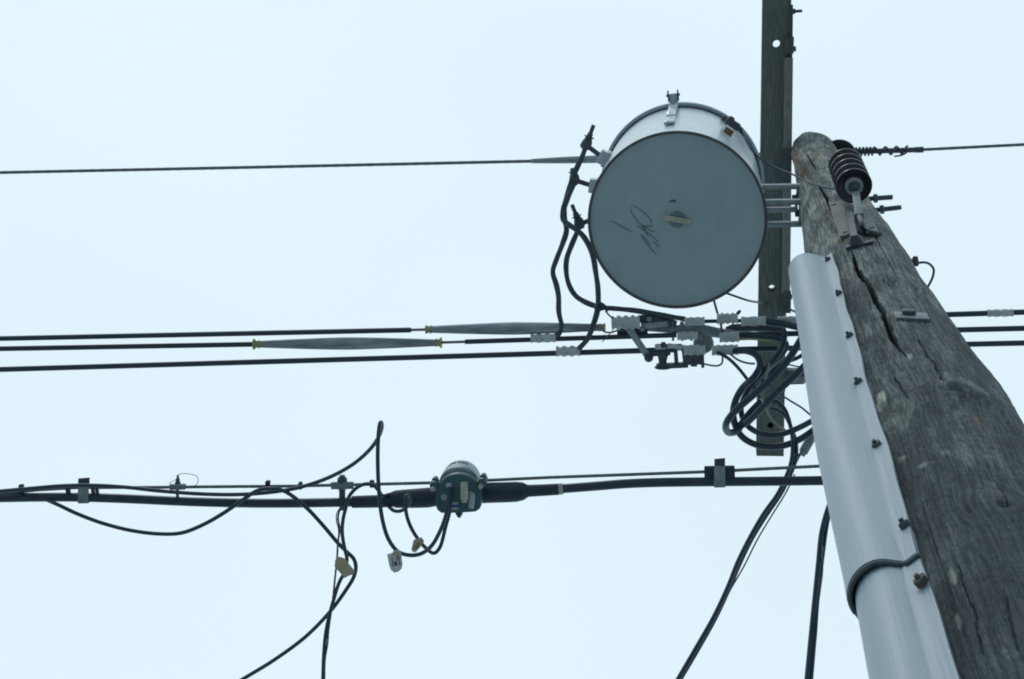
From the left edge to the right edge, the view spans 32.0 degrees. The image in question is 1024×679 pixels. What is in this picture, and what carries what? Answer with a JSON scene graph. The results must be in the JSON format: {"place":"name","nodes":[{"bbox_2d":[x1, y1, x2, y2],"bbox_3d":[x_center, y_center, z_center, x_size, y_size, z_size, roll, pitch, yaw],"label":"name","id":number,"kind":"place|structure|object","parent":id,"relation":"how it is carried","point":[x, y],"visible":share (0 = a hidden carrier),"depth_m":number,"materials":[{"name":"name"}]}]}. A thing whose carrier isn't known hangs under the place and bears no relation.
{"place":"outdoors","nodes":[
{"label":"outdoors","id":0,"kind":"place"},
{"bbox_2d":[0,0,1023,678],"label":"sky","id":1,"kind":"structure","parent":0,"point":[625,583],"materials":[{"name":"blue"}]},
{"bbox_2d":[686,336,713,367],"bbox_3d":[0.601,0.035,5.710,0.070,0.058,0.111,25,-77,1],"label":"wedge clamp","id":2,"kind":"object","parent":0,"point":[694,360],"visible":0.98,"depth_m":5.70,"materials":[{"name":"metal"}]},
{"bbox_2d":[601,327,723,366],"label":"tie wires","id":3,"kind":"object","parent":2,"relation":"attached to","point":[718,365],"visible":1,"depth_m":5.69,"materials":[{"name":"metal"}]},
{"bbox_2d":[684,344,705,354],"bbox_3d":[0.582,0.033,5.687,0.069,0.027,0.032,-2,-78,7],"label":"connector cover","id":4,"kind":"object","parent":2,"relation":"attached to","point":[697,349],"visible":1,"depth_m":5.68,"materials":[{"name":"grey plastic"}]},
{"bbox_2d":[648,321,744,340],"bbox_3d":[0.608,-0.030,5.705,0.363,0.038,0.065,-2,-78,7],"label":"deadend clamp","id":5,"kind":"object","parent":2,"relation":"attached to","point":[707,331],"visible":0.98,"depth_m":5.69,"materials":[{"name":"metal"}]},
{"bbox_2d":[0,347,674,371],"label":"insulated cable","id":6,"kind":"object","parent":5,"relation":"attached to","point":[316,360],"visible":1,"depth_m":5.84,"materials":[{"name":"black rubber"}]},
{"bbox_2d":[556,345,579,356],"bbox_3d":[0.180,0.038,5.733,0.076,0.027,0.035,-2,-78,7],"label":"connector cover","id":7,"kind":"object","parent":6,"relation":"attached to","point":[571,351],"visible":1,"depth_m":5.72,"materials":[{"name":"grey plastic"}]},
{"bbox_2d":[626,328,687,369],"bbox_3d":[0.462,0.037,5.715,0.231,0.054,0.109,19,-77,2],"label":"clevis swivel","id":8,"kind":"object","parent":6,"relation":"hanging from","point":[662,356],"visible":1,"depth_m":5.70,"materials":[{"name":"metal"}]},
{"bbox_2d":[0,333,676,350],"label":"insulated cable","id":9,"kind":"object","parent":5,"relation":"attached to","point":[249,344],"visible":1,"depth_m":5.87,"materials":[{"name":"rubber"}]},
{"bbox_2d":[252,337,441,349],"bbox_3d":[-0.538,0.013,5.823,0.624,0.042,0.042,0,-78,7],"label":"line splice","id":10,"kind":"object","parent":9,"relation":"attached to","point":[346,343],"visible":1,"depth_m":5.81,"materials":[{"name":"grey metal"}]},
{"bbox_2d":[0,327,424,340],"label":"insulated cable","id":11,"kind":"object","parent":10,"relation":"attached to","point":[210,334],"visible":1,"depth_m":5.86,"materials":[{"name":"rubber"}]},
{"bbox_2d":[425,322,605,334],"bbox_3d":[0.010,-0.036,5.750,0.583,0.041,0.041,-2,-78,7],"label":"line splice","id":12,"kind":"object","parent":11,"relation":"attached to","point":[513,328],"visible":0.98,"depth_m":5.74,"materials":[{"name":"grey metal"}]},
{"bbox_2d":[530,334,555,342],"bbox_3d":[0.100,-0.004,5.734,0.080,0.023,0.027,-2,-78,7],"label":"connector cover","id":13,"kind":"object","parent":9,"relation":"attached to","point":[540,338],"visible":1,"depth_m":5.72,"materials":[{"name":"grey plastic"}]},
{"bbox_2d":[617,315,676,333],"bbox_3d":[0.431,-0.049,5.706,0.194,0.047,0.066,-2,-78,7],"label":"deadend clamp","id":14,"kind":"object","parent":9,"relation":"attached to","point":[647,322],"visible":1,"depth_m":5.69,"materials":[{"name":"metal"}]},
{"bbox_2d":[611,315,639,329],"bbox_3d":[0.363,-0.054,5.693,0.090,0.036,0.046,-2,-78,7],"label":"connector cover","id":15,"kind":"object","parent":14,"relation":"attached to","point":[625,322],"visible":1,"depth_m":5.68,"materials":[{"name":"grey plastic"}]},
{"bbox_2d":[677,331,697,339],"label":"connector cover","id":16,"kind":"object","parent":9,"relation":"attached to","point":[686,335],"visible":1,"depth_m":5.67,"materials":[{"name":"grey plastic"}]},
{"bbox_2d":[713,301,723,332],"bbox_3d":[0.664,-0.075,5.745,0.010,0.154,0.095,-19,-81,10],"label":"thin wire","id":17,"kind":"object","parent":5,"relation":"attached to","point":[716,310],"visible":0.63,"depth_m":5.75,"materials":[{"name":"grey metal"}]},
{"bbox_2d":[705,319,740,322],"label":"jumper cable","id":18,"kind":"object","parent":5,"relation":"attached to","point":[713,320],"visible":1,"depth_m":5.67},
{"bbox_2d":[717,310,740,324],"bbox_3d":[0.688,-0.071,5.653,0.077,0.028,0.046,-2,-78,7],"label":"connector cover","id":19,"kind":"object","parent":18,"relation":"attached to","point":[726,318],"visible":1,"depth_m":5.64,"materials":[{"name":"grey plastic"}]},
{"bbox_2d":[725,324,785,331],"bbox_3d":[0.782,-0.037,5.725,0.194,0.027,0.031,1,-78,6],"label":"bundled cover","id":20,"kind":"object","parent":5,"relation":"on","point":[758,328],"visible":0.71,"depth_m":5.71,"materials":[{"name":"rubber"}]},
{"bbox_2d":[739,334,788,392],"bbox_3d":[0.800,0.083,5.660,0.157,0.069,0.202,-2,-78,7],"label":"looped cable","id":21,"kind":"object","parent":5,"relation":"attached to","point":[770,337],"visible":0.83,"depth_m":5.63,"materials":[{"name":"black rubber"}]},
{"bbox_2d":[739,338,779,348],"bbox_3d":[0.782,0.005,5.620,0.133,0.027,0.028,16,-77,3],"label":"striped wire","id":22,"kind":"object","parent":21,"relation":"attached to","point":[777,343],"visible":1,"depth_m":5.61,"materials":[{"name":"yellow plastic"}]},
{"bbox_2d":[761,354,801,382],"bbox_3d":[0.855,0.077,5.596,0.193,0.054,0.026,-38,-85,12],"label":"looped cable","id":23,"kind":"object","parent":21,"relation":"attached to","point":[796,358],"visible":0.41,"depth_m":5.59,"materials":[{"name":"black rubber"}]},
{"bbox_2d":[739,326,1023,336],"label":"insulated cable","id":24,"kind":"object","parent":5,"relation":"attached to","point":[972,329],"visible":0.34,"depth_m":5.58,"materials":[{"name":"black rubber"}]},
{"bbox_2d":[719,332,738,342],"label":"connector cover","id":25,"kind":"object","parent":24,"relation":"attached to","point":[725,337],"visible":1,"depth_m":5.66,"materials":[{"name":"grey plastic"}]},
{"bbox_2d":[742,340,1023,351],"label":"insulated cable","id":26,"kind":"object","parent":5,"relation":"attached to","point":[969,343],"visible":0.34,"depth_m":5.59,"materials":[{"name":"black rubber"}]},
{"bbox_2d":[712,344,737,355],"bbox_3d":[0.677,0.034,5.676,0.083,0.028,0.033,-2,-78,7],"label":"connector cover","id":27,"kind":"object","parent":26,"relation":"attached to","point":[725,349],"visible":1,"depth_m":5.67,"materials":[{"name":"grey plastic"}]},
{"bbox_2d":[716,351,760,397],"bbox_3d":[0.722,0.106,5.643,0.195,0.062,0.027,44,-77,-4],"label":"thin wire","id":28,"kind":"object","parent":27,"relation":"attached to","point":[738,368],"visible":0.85,"depth_m":5.63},
{"bbox_2d":[729,353,754,364],"bbox_3d":[0.729,0.065,5.660,0.089,0.007,0.016,22,-77,1],"label":"pale wire","id":29,"kind":"object","parent":27,"relation":"attached to","point":[739,360],"visible":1,"depth_m":5.66,"materials":[{"name":"metal"}]},
{"bbox_2d":[730,347,812,449],"bbox_3d":[0.801,0.212,5.626,0.362,0.148,0.264,32,-77,-1],"label":"looped cable","id":30,"kind":"object","parent":27,"relation":"attached to","point":[741,389],"visible":0.77,"depth_m":5.61,"materials":[{"name":"black rubber"}]},
{"bbox_2d":[676,399,794,678],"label":"drop cable","id":31,"kind":"object","parent":30,"relation":"attached to","point":[736,564],"visible":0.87,"depth_m":5.42,"materials":[{"name":"black rubber"}]},
{"bbox_2d":[681,406,798,678],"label":"drop cable","id":32,"kind":"object","parent":30,"relation":"attached to","point":[780,411],"visible":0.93,"depth_m":5.47,"materials":[{"name":"black rubber"}]},
{"bbox_2d":[793,435,813,472],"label":"cable block","id":33,"kind":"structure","parent":32,"relation":"attached to","point":[806,446],"depth_m":5.71,"materials":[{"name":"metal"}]},
{"bbox_2d":[731,474,794,589],"bbox_3d":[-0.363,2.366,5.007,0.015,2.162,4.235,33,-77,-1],"label":"drop cable","id":34,"kind":"object","parent":33,"relation":"hanging from","point":[760,535],"visible":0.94,"depth_m":5.48,"materials":[{"name":"black rubber"}]},
{"bbox_2d":[738,330,811,437],"bbox_3d":[0.821,0.166,5.597,0.281,0.119,0.283,-34,-84,12],"label":"looped cable","id":35,"kind":"object","parent":30,"relation":"attached to","point":[772,361],"visible":0.79,"depth_m":5.59,"materials":[{"name":"black rubber"}]},
{"bbox_2d":[804,505,828,678],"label":"drop cable","id":36,"kind":"object","parent":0,"point":[815,593],"visible":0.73,"depth_m":4.83,"materials":[{"name":"black rubber"}]},
{"bbox_2d":[810,515,829,678],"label":"drop cable","id":37,"kind":"object","parent":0,"point":[816,621],"visible":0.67,"depth_m":4.82,"materials":[{"name":"black rubber"}]},
{"label":"ground","id":38,"kind":"structure","parent":0,"visible":0},
{"bbox_2d":[791,132,1023,678],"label":"utility pole","id":39,"kind":"object","parent":38,"relation":"on","point":[952,423],"visible":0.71,"depth_m":2.32,"materials":[{"name":"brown wood"}]},
{"bbox_2d":[0,476,822,507],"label":"trunk cable","id":40,"kind":"object","parent":39,"relation":"attached to","point":[498,492],"visible":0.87,"depth_m":4.83,"materials":[{"name":"black rubber"}]},
{"bbox_2d":[65,477,98,503],"bbox_3d":[-1.194,0.417,4.953,0.091,0.028,0.071,-2,-78,7],"label":"cable strap","id":41,"kind":"object","parent":40,"relation":"attached to","point":[83,494],"visible":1,"depth_m":4.94,"materials":[{"name":"metal"}]},
{"bbox_2d":[46,487,357,678],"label":"thin cable","id":42,"kind":"object","parent":40,"relation":"attached to","point":[321,524],"visible":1,"depth_m":4.91,"materials":[{"name":"black rubber"}]},
{"bbox_2d":[265,480,270,486],"bbox_3d":[-0.667,0.401,4.885,0.014,0.018,0.032,-2,-78,7],"label":"cable tie","id":43,"kind":"object","parent":42,"relation":"attached to","point":[267,483],"visible":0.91,"depth_m":4.88,"materials":[{"name":"black plastic"}]},
{"bbox_2d":[321,482,389,678],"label":"thin cable","id":44,"kind":"object","parent":40,"relation":"hanging from","point":[357,487],"visible":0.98,"depth_m":4.86,"materials":[{"name":"black rubber"}]},
{"bbox_2d":[335,557,354,577],"bbox_3d":[-0.457,0.619,4.843,0.036,0.004,0.061,-38,-84,12],"label":"cable tag","id":45,"kind":"object","parent":44,"relation":"attached to","point":[344,568],"visible":1,"depth_m":4.84,"materials":[{"name":"grey plastic"}]},
{"bbox_2d":[0,465,819,493],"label":"messenger wire","id":46,"kind":"object","parent":40,"relation":"attached to","point":[536,477],"visible":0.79,"depth_m":4.80,"materials":[{"name":"metal"}]},
{"bbox_2d":[169,473,198,496],"bbox_3d":[-0.905,0.394,4.914,0.091,0.019,0.054,-36,-84,12],"label":"strand clamp","id":47,"kind":"object","parent":46,"relation":"attached to","point":[177,485],"visible":1,"depth_m":4.91,"materials":[{"name":"metal"}]},
{"bbox_2d":[330,474,353,510],"bbox_3d":[-0.461,0.419,4.870,0.062,0.031,0.101,-2,-78,7],"label":"strand clamp","id":48,"kind":"object","parent":46,"relation":"attached to","point":[341,484],"visible":0.96,"depth_m":4.86,"materials":[{"name":"metal"}]},
{"bbox_2d":[324,507,341,678],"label":"hanging wire","id":49,"kind":"object","parent":48,"relation":"hanging from","point":[337,550],"visible":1,"depth_m":4.88,"materials":[{"name":"metal"}]},
{"bbox_2d":[386,487,451,554],"bbox_3d":[-0.255,0.470,4.775,0.210,0.169,0.172,-2,-78,7],"label":"thin cable","id":50,"kind":"object","parent":40,"relation":"hanging from","point":[406,505],"visible":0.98,"depth_m":4.73,"materials":[{"name":"black rubber"}]},
{"bbox_2d":[411,537,423,551],"bbox_3d":[-0.252,0.540,4.710,0.025,0.006,0.046,39,-77,-3],"label":"cable tag","id":51,"kind":"object","parent":50,"relation":"attached to","point":[417,544],"visible":1,"depth_m":4.71,"materials":[{"name":"beige plastic"}]},
{"bbox_2d":[430,460,487,517],"bbox_3d":[-0.136,0.400,4.776,0.154,0.155,0.135,-2,-78,7],"label":"splice closure","id":52,"kind":"object","parent":40,"relation":"hanging from","point":[466,481],"visible":0.99,"depth_m":4.73,"materials":[{"name":"green plastic"}]},
{"bbox_2d":[0,420,450,556],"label":"thin cable","id":53,"kind":"object","parent":52,"relation":"attached to","point":[380,428],"visible":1,"depth_m":4.81,"materials":[{"name":"black rubber"}]},
{"bbox_2d":[387,550,402,572],"bbox_3d":[-0.305,0.577,4.639,0.039,0.011,0.062,-2,-78,7],"label":"cable tag","id":54,"kind":"object","parent":53,"relation":"hanging from","point":[395,560],"visible":1,"depth_m":4.64,"materials":[{"name":"grey plastic"}]},
{"bbox_2d":[704,458,734,487],"bbox_3d":[0.552,0.353,4.742,0.081,0.028,0.077,-2,-78,7],"label":"cable strap","id":55,"kind":"object","parent":40,"relation":"attached to","point":[719,472],"visible":1,"depth_m":4.73,"materials":[{"name":"metal"}]},
{"bbox_2d":[819,533,827,600],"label":"drop cable","id":56,"kind":"object","parent":40,"relation":"attached to","point":[822,562],"visible":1,"depth_m":4.86,"materials":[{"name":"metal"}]},
{"bbox_2d":[568,89,801,308],"bbox_3d":[0.507,-0.470,5.680,0.662,0.958,0.597,42,-77,-3],"label":"transformer","id":57,"kind":"object","parent":39,"relation":"attached to","point":[678,210],"visible":0.99,"depth_m":5.24,"materials":[{"name":"grey paint"}]},
{"bbox_2d":[550,149,586,338],"bbox_3d":[0.170,-0.313,5.720,0.067,0.129,0.623,8,-77,5],"label":"bushing lead","id":58,"kind":"object","parent":57,"relation":"attached to","point":[578,164],"visible":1,"depth_m":5.71,"materials":[{"name":"black rubber"}]},
{"bbox_2d":[560,181,600,350],"bbox_3d":[0.226,-0.242,5.711,0.101,0.156,0.537,-7,-79,8],"label":"bushing lead","id":59,"kind":"object","parent":57,"relation":"attached to","point":[587,242],"visible":0.98,"depth_m":5.68,"materials":[{"name":"black rubber"}]},
{"bbox_2d":[594,302,612,318],"bbox_3d":[0.295,-0.096,5.667,0.072,0.033,0.037,25,-77,1],"label":"lead tie","id":60,"kind":"object","parent":59,"relation":"attached to","point":[599,306],"visible":1,"depth_m":5.66,"materials":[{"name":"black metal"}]},
{"bbox_2d":[563,227,684,320],"bbox_3d":[0.327,-0.153,5.735,0.459,0.125,0.191,39,-77,-3],"label":"bushing lead","id":61,"kind":"object","parent":57,"relation":"attached to","point":[572,291],"visible":0.93,"depth_m":5.72,"materials":[{"name":"black rubber"}]},
{"bbox_2d":[684,317,704,325],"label":"connector cover","id":62,"kind":"object","parent":61,"relation":"attached to","point":[692,321],"visible":1,"depth_m":5.66,"materials":[{"name":"grey plastic"}]},
{"bbox_2d":[741,129,835,189],"bbox_3d":[0.773,-0.486,5.102,0.233,1.292,0.086,8,-77,5],"label":"ground wire","id":63,"kind":"object","parent":57,"relation":"attached to","point":[800,178],"visible":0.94,"depth_m":5.43,"materials":[{"name":"black rubber"}]},
{"bbox_2d":[756,0,801,455],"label":"crossarm","id":64,"kind":"object","parent":39,"relation":"attached to","point":[776,120],"visible":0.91,"depth_m":6.65,"materials":[{"name":"brown wood"}]},
{"bbox_2d":[727,293,794,312],"bbox_3d":[0.902,-0.145,6.632,0.323,0.573,0.095,17,-77,3],"label":"thin wire","id":65,"kind":"object","parent":64,"relation":"attached to","point":[748,300],"visible":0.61,"depth_m":6.40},
{"bbox_2d":[785,368,805,384],"bbox_3d":[1.125,0.154,6.834,0.173,0.066,0.087,-2,-78,7],"label":"side bracket","id":66,"kind":"object","parent":64,"relation":"attached to","point":[800,379],"visible":0.27,"depth_m":6.81,"materials":[{"name":"metal"}]},
{"bbox_3d":[0.717,-0.700,6.832,0.526,0.088,0.077,-2,-78,7],"label":"strain insulator","id":67,"kind":"object","parent":64,"relation":"attached to","visible":0},
{"bbox_2d":[0,159,530,173],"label":"bare conductor","id":68,"kind":"object","parent":67,"relation":"attached to","point":[267,166],"visible":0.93,"depth_m":7.03,"materials":[{"name":"metal"}]},
{"bbox_2d":[531,155,597,162],"bbox_3d":[0.267,-0.694,6.898,0.385,0.031,0.032,-2,-78,7],"label":"line grip","id":69,"kind":"object","parent":67,"relation":"attached to","point":[587,159],"visible":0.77,"depth_m":6.89,"materials":[{"name":"grey metal"}]},
{"bbox_2d":[831,139,855,150],"bbox_3d":[1.195,-0.665,6.522,0.132,0.300,0.128,-35,-84,12],"label":"pin insulator","id":70,"kind":"object","parent":39,"relation":"attached to","point":[839,144],"visible":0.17,"depth_m":6.52,"materials":[{"name":"brown ceramic"}]},
{"bbox_2d":[855,143,1023,156],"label":"bare conductor","id":71,"kind":"object","parent":70,"relation":"attached to","point":[881,151],"visible":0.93,"depth_m":6.58,"materials":[{"name":"metal"}]},
{"bbox_2d":[788,253,920,617],"bbox_3d":[0.516,0.051,2.885,0.088,2.027,0.121,31,-77,-1],"label":"conduit guard","id":72,"kind":"object","parent":39,"relation":"attached to","point":[870,521],"visible":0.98,"depth_m":2.39,"materials":[{"name":"grey plastic"}]},
{"bbox_2d":[829,191,881,249],"bbox_3d":[0.805,-0.305,4.184,0.103,0.784,0.076,-2,-78,7],"label":"insulator bracket","id":73,"kind":"object","parent":39,"relation":"attached to","point":[842,214],"visible":1,"depth_m":4.07,"materials":[{"name":"grey metal"}]},
{"bbox_2d":[828,148,871,202],"bbox_3d":[0.821,-0.398,4.332,0.093,0.218,0.117,-2,-78,7],"label":"post insulator","id":74,"kind":"object","parent":73,"relation":"attached to","point":[849,173],"visible":0.97,"depth_m":4.26,"materials":[{"name":"brown ceramic"}]},
{"bbox_2d":[853,531,960,678],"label":"conduit guard","id":75,"kind":"object","parent":39,"relation":"attached to","point":[902,629],"visible":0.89,"depth_m":1.74,"materials":[{"name":"grey plastic"}]},
{"bbox_2d":[911,256,934,286],"bbox_3d":[0.905,-0.149,3.928,0.050,0.024,0.087,-34,-84,12],"label":"wire clip","id":76,"kind":"object","parent":39,"relation":"attached to","point":[915,261],"visible":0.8,"depth_m":3.92,"materials":[{"name":"metal"}]},
{"bbox_2d":[946,309,1023,316],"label":"insulated cable","id":77,"kind":"object","parent":39,"relation":"attached to","point":[975,313],"visible":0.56,"depth_m":5.57,"materials":[{"name":"black rubber"}]},
{"bbox_2d":[722,318,799,435],"bbox_3d":[0.770,0.112,5.571,0.131,0.263,0.416,31,-77,-1],"label":"looped cable","id":78,"kind":"object","parent":77,"relation":"hanging from","point":[758,390],"visible":0.8,"depth_m":5.47,"materials":[{"name":"black rubber"}]},
{"bbox_2d":[741,316,765,325],"bbox_3d":[0.764,-0.058,5.647,0.078,0.025,0.029,-2,-78,7],"label":"connector cover","id":79,"kind":"object","parent":78,"relation":"attached to","point":[752,321],"visible":1,"depth_m":5.64,"materials":[{"name":"grey plastic"}]},
{"bbox_2d":[741,363,803,427],"bbox_3d":[0.841,0.138,5.546,0.027,0.138,0.419,40,-77,-3],"label":"looped cable","id":80,"kind":"object","parent":78,"relation":"attached to","point":[772,396],"visible":0.71,"depth_m":5.52,"materials":[{"name":"black rubber"}]},
{"bbox_2d":[762,363,785,430],"bbox_3d":[0.804,0.185,5.547,0.051,0.038,0.227,-13,-80,9],"label":"tan wire","id":81,"kind":"object","parent":80,"relation":"hanging from","point":[766,410],"visible":0.92,"depth_m":5.54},
{"bbox_2d":[768,384,809,414],"bbox_3d":[0.854,0.189,5.472,0.182,0.057,0.009,39,-77,-3],"label":"thin wire","id":82,"kind":"object","parent":78,"relation":"attached to","point":[788,399],"visible":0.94,"depth_m":5.47,"materials":[{"name":"grey metal"}]},
{"bbox_2d":[777,316,796,322],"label":"connector cover","id":83,"kind":"object","parent":77,"relation":"attached to","point":[790,318],"visible":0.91,"depth_m":5.63,"materials":[{"name":"grey plastic"}]},
{"bbox_2d":[987,309,1013,316],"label":"connector cover","id":84,"kind":"object","parent":77,"relation":"attached to","point":[1001,312],"visible":1,"depth_m":5.55,"materials":[{"name":"grey plastic"}]}
]}

